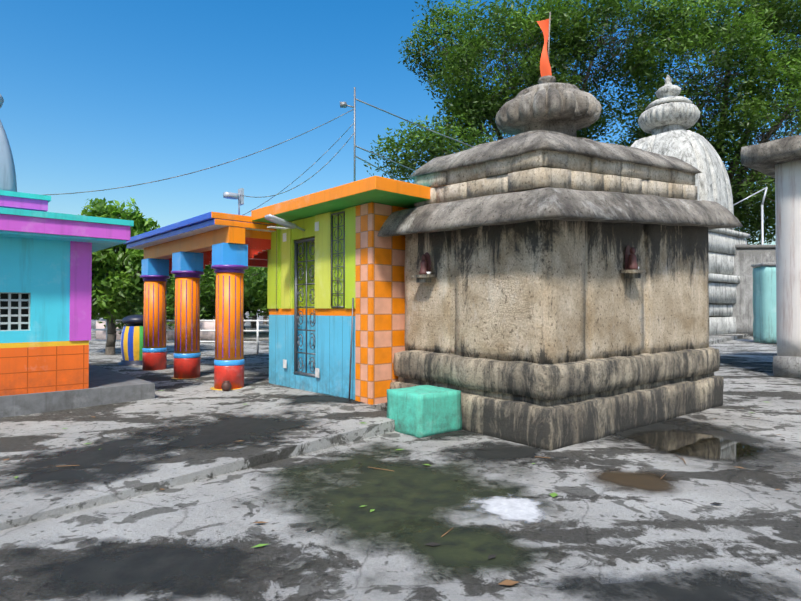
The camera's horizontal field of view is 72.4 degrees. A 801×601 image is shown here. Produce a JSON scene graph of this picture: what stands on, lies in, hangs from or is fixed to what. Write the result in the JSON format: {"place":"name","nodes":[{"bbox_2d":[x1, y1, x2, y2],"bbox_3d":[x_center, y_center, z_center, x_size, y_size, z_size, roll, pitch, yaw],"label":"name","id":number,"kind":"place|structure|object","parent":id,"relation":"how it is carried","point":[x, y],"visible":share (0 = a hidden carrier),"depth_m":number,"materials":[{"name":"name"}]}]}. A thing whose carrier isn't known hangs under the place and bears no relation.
{"place":"outdoors","nodes":[
{"label":"outdoors","id":0,"kind":"place"},
{"bbox_2d":[0,310,800,600],"bbox_3d":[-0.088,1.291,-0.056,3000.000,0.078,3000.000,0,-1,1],"label":"ground","id":1,"kind":"structure","parent":0,"point":[747,525],"depth_m":3.35,"materials":[{"name":"grey concrete"}]},
{"bbox_2d":[0,190,154,417],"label":"building","id":2,"kind":"structure","parent":1,"relation":"on","point":[46,264],"depth_m":6.76,"materials":[{"name":"paint"}]},
{"bbox_2d":[0,94,16,191],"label":"temple spire","id":3,"kind":"structure","parent":2,"relation":"on","point":[8,181],"depth_m":7.18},
{"bbox_2d":[0,292,29,330],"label":"lattice window","id":4,"kind":"structure","parent":2,"relation":"on","point":[19,314],"depth_m":6.60,"materials":[{"name":"grey"}]},
{"bbox_2d":[1,423,231,493],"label":"damp patch","id":5,"kind":"object","parent":1,"relation":"on","point":[103,463],"visible":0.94,"depth_m":4.51,"materials":[{"name":"grey concrete"}]},
{"bbox_2d":[78,197,172,354],"bbox_3d":[-7.491,-0.434,14.572,3.567,4.592,2.739,0,-1,1],"label":"tree","id":6,"kind":"object","parent":1,"relation":"on","point":[117,285],"visible":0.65,"depth_m":13.97,"materials":[{"name":"green plant"}]},
{"bbox_2d":[118,315,142,365],"bbox_3d":[-5.765,0.940,12.038,0.800,1.260,0.800,0,-1,1],"label":"striped urn","id":7,"kind":"object","parent":1,"relation":"on","point":[131,342],"visible":0.58,"depth_m":11.74,"materials":[{"name":"yellow paint"}]},
{"bbox_2d":[1,539,266,600],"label":"damp patch","id":8,"kind":"object","parent":1,"relation":"on","point":[184,571],"visible":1,"depth_m":2.78,"materials":[{"name":"grey concrete"}]},
{"bbox_2d":[97,274,211,333],"bbox_3d":[-9.484,0.209,21.278,4.592,3.520,4.128,0,-1,1],"label":"tree","id":9,"kind":"object","parent":1,"relation":"on","point":[170,305],"visible":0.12,"depth_m":20.68,"materials":[{"name":"green plant"}]},
{"bbox_2d":[96,321,214,339],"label":"pink wall","id":10,"kind":"structure","parent":1,"relation":"on","point":[204,335],"depth_m":21.08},
{"bbox_2d":[89,319,268,353],"bbox_3d":[-6.011,1.041,14.941,6.863,1.050,0.059,0,-1,11],"label":"railing","id":11,"kind":"object","parent":1,"relation":"on","point":[257,331],"visible":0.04,"depth_m":14.73,"materials":[{"name":"white metal"}]},
{"bbox_2d":[200,282,215,319],"bbox_3d":[-9.690,0.287,27.021,4.150,3.571,3.867,1,-1,-33],"label":"tree","id":12,"kind":"object","parent":1,"relation":"on","point":[210,311],"visible":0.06,"depth_m":26.31,"materials":[{"name":"green plant"}]},
{"bbox_2d":[200,264,267,319],"bbox_3d":[-7.630,-0.415,23.600,6.153,4.837,5.247,0,-1,1],"label":"tree","id":13,"kind":"object","parent":1,"relation":"on","point":[209,276],"visible":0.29,"depth_m":22.66,"materials":[{"name":"green plant"}]},
{"bbox_2d":[213,271,256,327],"bbox_3d":[-9.328,-0.625,33.375,5.629,5.616,5.364,0,-1,1],"label":"tree wood","id":14,"kind":"object","parent":1,"relation":"on","point":[253,324],"depth_m":33.94,"materials":[{"name":"brown plant"}]},
{"bbox_2d":[212,271,268,333],"bbox_3d":[-7.441,0.010,26.401,3.855,4.113,3.890,0,-1,1],"label":"tree","id":15,"kind":"object","parent":1,"relation":"on","point":[246,308],"visible":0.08,"depth_m":25.85,"materials":[{"name":"green plant"}]},
{"bbox_2d":[130,403,357,472],"bbox_3d":[-1.671,1.348,5.672,2.364,0.134,2.593,0,-1,1],"label":"damp patch","id":16,"kind":"object","parent":1,"relation":"on","point":[233,430],"visible":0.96,"depth_m":5.51,"materials":[{"name":"grey concrete"}]},
{"bbox_2d":[246,268,268,318],"bbox_3d":[-4.503,0.076,23.629,4.506,3.866,4.540,0,-1,1],"label":"tree","id":17,"kind":"object","parent":1,"relation":"on","point":[263,308],"visible":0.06,"depth_m":23.03,"materials":[{"name":"green plant"}]},
{"bbox_2d":[267,206,355,399],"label":"building wall","id":18,"kind":"structure","parent":1,"relation":"on","point":[331,327],"depth_m":7.85,"materials":[{"name":"paint"}]},
{"bbox_2d":[265,214,304,230],"bbox_3d":[-1.656,-1.119,7.936,0.624,0.179,0.180,1,-1,-42],"label":"street lamp","id":19,"kind":"object","parent":18,"relation":"attached to","point":[280,221],"visible":1,"depth_m":7.83,"materials":[{"name":"white metal"}]},
{"bbox_2d":[283,221,318,377],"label":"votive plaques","id":20,"kind":"object","parent":18,"relation":"attached to","point":[285,361],"visible":1,"depth_m":7.86,"materials":[{"name":"white paint"}]},
{"bbox_2d":[276,211,353,400],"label":"window grilles","id":21,"kind":"object","parent":18,"relation":"attached to","point":[296,322],"visible":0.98,"depth_m":8.10,"materials":[{"name":"metal"}]},
{"bbox_2d":[251,176,431,223],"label":"flat roof","id":22,"kind":"structure","parent":18,"relation":"on","point":[384,190],"depth_m":6.87,"materials":[{"name":"orange paint"}]},
{"bbox_2d":[45,87,472,214],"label":"overhead wires","id":23,"kind":"object","parent":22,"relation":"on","point":[343,105],"visible":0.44,"depth_m":8.13,"materials":[{"name":"grey metal"}]},
{"bbox_2d":[283,394,367,405],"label":"shadow","id":24,"kind":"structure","parent":1,"relation":"on","point":[319,398],"depth_m":7.22},
{"bbox_2d":[0,318,749,530],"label":"raised slab","id":25,"kind":"structure","parent":1,"relation":"on","point":[194,401],"depth_m":5.81,"materials":[{"name":"concrete"}]},
{"bbox_2d":[140,226,270,389],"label":"colonnade","id":26,"kind":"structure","parent":25,"relation":"on","point":[230,254],"depth_m":9.49,"materials":[{"name":"orange paint"}]},
{"bbox_2d":[123,212,275,249],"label":"porch roof","id":27,"kind":"structure","parent":26,"relation":"on","point":[205,222],"depth_m":8.64,"materials":[{"name":"blue paint"}]},
{"bbox_2d":[223,188,243,214],"bbox_3d":[-2.568,-1.517,8.411,0.300,0.440,0.140,1,-1,-42],"label":"roof floodlight","id":28,"kind":"object","parent":26,"relation":"on","point":[235,196],"visible":0.96,"depth_m":8.45,"materials":[{"name":"grey metal"}]},
{"bbox_2d":[221,381,231,390],"bbox_3d":[-2.568,1.263,8.084,0.150,0.150,0.146,0,-1,1],"label":"clay pot","id":29,"kind":"object","parent":25,"relation":"on","point":[226,386],"visible":1,"depth_m":8.03,"materials":[{"name":"brown ceramic"}]},
{"bbox_2d":[387,385,461,437],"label":"painted block","id":30,"kind":"structure","parent":25,"relation":"on","point":[420,411],"depth_m":5.85,"materials":[{"name":"teal paint"}]},
{"bbox_2d":[355,202,408,404],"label":"wall","id":31,"kind":"structure","parent":1,"relation":"on","point":[379,304],"depth_m":7.03,"materials":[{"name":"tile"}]},
{"bbox_2d":[4,379,784,585],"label":"ground litter","id":32,"kind":"object","parent":1,"relation":"on","point":[511,582],"visible":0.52,"depth_m":3.58,"materials":[{"name":"green plant"}]},
{"bbox_2d":[170,433,682,600],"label":"moss patch","id":33,"kind":"object","parent":1,"relation":"on","point":[403,493],"visible":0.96,"depth_m":3.92,"materials":[{"name":"green plant"}]},
{"bbox_2d":[424,430,481,438],"bbox_3d":[0.411,1.355,5.910,1.554,0.129,1.395,0,-1,1],"label":"algae stain","id":34,"kind":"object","parent":1,"relation":"on","point":[457,433],"depth_m":5.79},
{"bbox_2d":[381,512,563,578],"bbox_3d":[0.348,1.375,3.079,1.212,0.001,1.065,0,-1,12],"label":"moss patch","id":35,"kind":"object","parent":1,"relation":"on","point":[472,549],"visible":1,"depth_m":3.05,"materials":[{"name":"green plant"}]},
{"bbox_2d":[429,438,572,470],"bbox_3d":[0.914,1.406,5.035,1.625,0.001,1.277,0,-1,1],"label":"damp patch","id":36,"kind":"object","parent":1,"relation":"on","point":[501,451],"depth_m":5.10,"materials":[{"name":"grey concrete"}]},
{"bbox_2d":[463,494,545,522],"bbox_3d":[0.695,1.379,3.640,0.724,0.001,0.751,-1,-1,30],"label":"lime patch","id":37,"kind":"object","parent":1,"relation":"on","point":[527,510],"visible":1,"depth_m":3.63,"materials":[{"name":"white paint"}]},
{"bbox_2d":[363,0,711,183],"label":"tree","id":38,"kind":"object","parent":1,"relation":"on","point":[471,104],"visible":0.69,"depth_m":34.47,"materials":[{"name":"green plant"}]},
{"bbox_2d":[377,130,742,450],"bbox_3d":[2.165,-0.329,7.361,4.358,3.698,2.906,1,-1,-39],"label":"stone shrine","id":39,"kind":"object","parent":1,"relation":"on","point":[534,317],"visible":0.98,"depth_m":6.03,"materials":[{"name":"grey stone"}]},
{"bbox_2d":[411,252,436,282],"bbox_3d":[0.282,-0.401,6.629,0.160,0.373,0.280,1,-1,-39],"label":"niche statue","id":40,"kind":"object","parent":39,"relation":"attached to","point":[425,275],"visible":1,"depth_m":6.60,"materials":[{"name":"red stone"}]},
{"bbox_2d":[495,12,601,136],"bbox_3d":[1.931,-2.864,7.214,1.347,1.882,1.342,1,-1,-39],"label":"roof finial","id":41,"kind":"object","parent":39,"relation":"on","point":[547,103],"visible":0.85,"depth_m":6.81,"materials":[{"name":"stone"}]},
{"bbox_2d":[537,19,551,76],"bbox_3d":[1.892,-3.308,7.184,0.216,0.833,0.128,0,-1,-20],"label":"flag","id":42,"kind":"object","parent":41,"relation":"on","point":[545,68],"visible":0.96,"depth_m":7.16,"materials":[{"name":"orange fabric"}]},
{"bbox_2d":[619,245,645,277],"bbox_3d":[2.624,-0.438,6.190,0.280,0.384,0.160,1,-1,-39],"label":"niche statue","id":43,"kind":"object","parent":39,"relation":"attached to","point":[632,270],"visible":1,"depth_m":6.16,"materials":[{"name":"red stone"}]},
{"bbox_2d":[584,470,686,495],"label":"puddle","id":44,"kind":"object","parent":1,"relation":"on","point":[650,482],"visible":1,"depth_m":4.24,"materials":[{"name":"brown liquid"}]},
{"bbox_2d":[477,556,800,600],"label":"damp patch","id":45,"kind":"object","parent":1,"relation":"on","point":[710,585],"visible":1,"depth_m":2.60,"materials":[{"name":"grey concrete"}]},
{"bbox_2d":[583,420,735,450],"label":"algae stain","id":46,"kind":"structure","parent":1,"relation":"on","point":[666,426],"depth_m":6.06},
{"bbox_2d":[630,75,749,334],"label":"temple tower","id":47,"kind":"structure","parent":1,"relation":"on","point":[668,118],"depth_m":26.33,"materials":[{"name":"white stone"}]},
{"bbox_2d":[591,417,800,486],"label":"wet stain","id":48,"kind":"object","parent":1,"relation":"on","point":[766,454],"visible":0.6,"depth_m":5.21,"materials":[{"name":"grey concrete"}]},
{"bbox_2d":[625,429,762,460],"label":"puddle","id":49,"kind":"object","parent":48,"relation":"on","point":[705,446],"visible":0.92,"depth_m":5.33,"materials":[{"name":"liquid"}]},
{"bbox_2d":[600,0,800,244],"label":"tree foliage","id":50,"kind":"object","parent":1,"relation":"on","point":[763,22],"visible":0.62,"depth_m":34.22,"materials":[{"name":"green plant"}]},
{"bbox_2d":[709,245,775,335],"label":"compound wall","id":51,"kind":"structure","parent":1,"relation":"on","point":[746,257],"depth_m":26.73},
{"bbox_2d":[733,187,767,244],"bbox_3d":[19.662,-2.263,32.202,1.969,8.200,3.130,0,-1,1],"label":"street light pole","id":52,"kind":"object","parent":1,"relation":"on","point":[762,221],"visible":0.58,"depth_m":30.71,"materials":[{"name":"grey metal"}]},
{"bbox_2d":[719,353,800,379],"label":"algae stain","id":53,"kind":"object","parent":1,"relation":"on","point":[731,362],"visible":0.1,"depth_m":13.12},
{"bbox_2d":[751,262,776,342],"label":"door","id":54,"kind":"structure","parent":1,"relation":"on","point":[764,302],"depth_m":21.14,"materials":[{"name":"teal paint"}]},
{"bbox_2d":[740,135,800,377],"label":"pillar","id":55,"kind":"structure","parent":1,"relation":"on","point":[779,160],"depth_m":10.64,"materials":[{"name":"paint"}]},
{"bbox_2d":[0,0,800,309],"label":"sky","id":56,"kind":"structure","parent":0,"point":[96,94],"materials":[{"name":"blue"}]}
]}

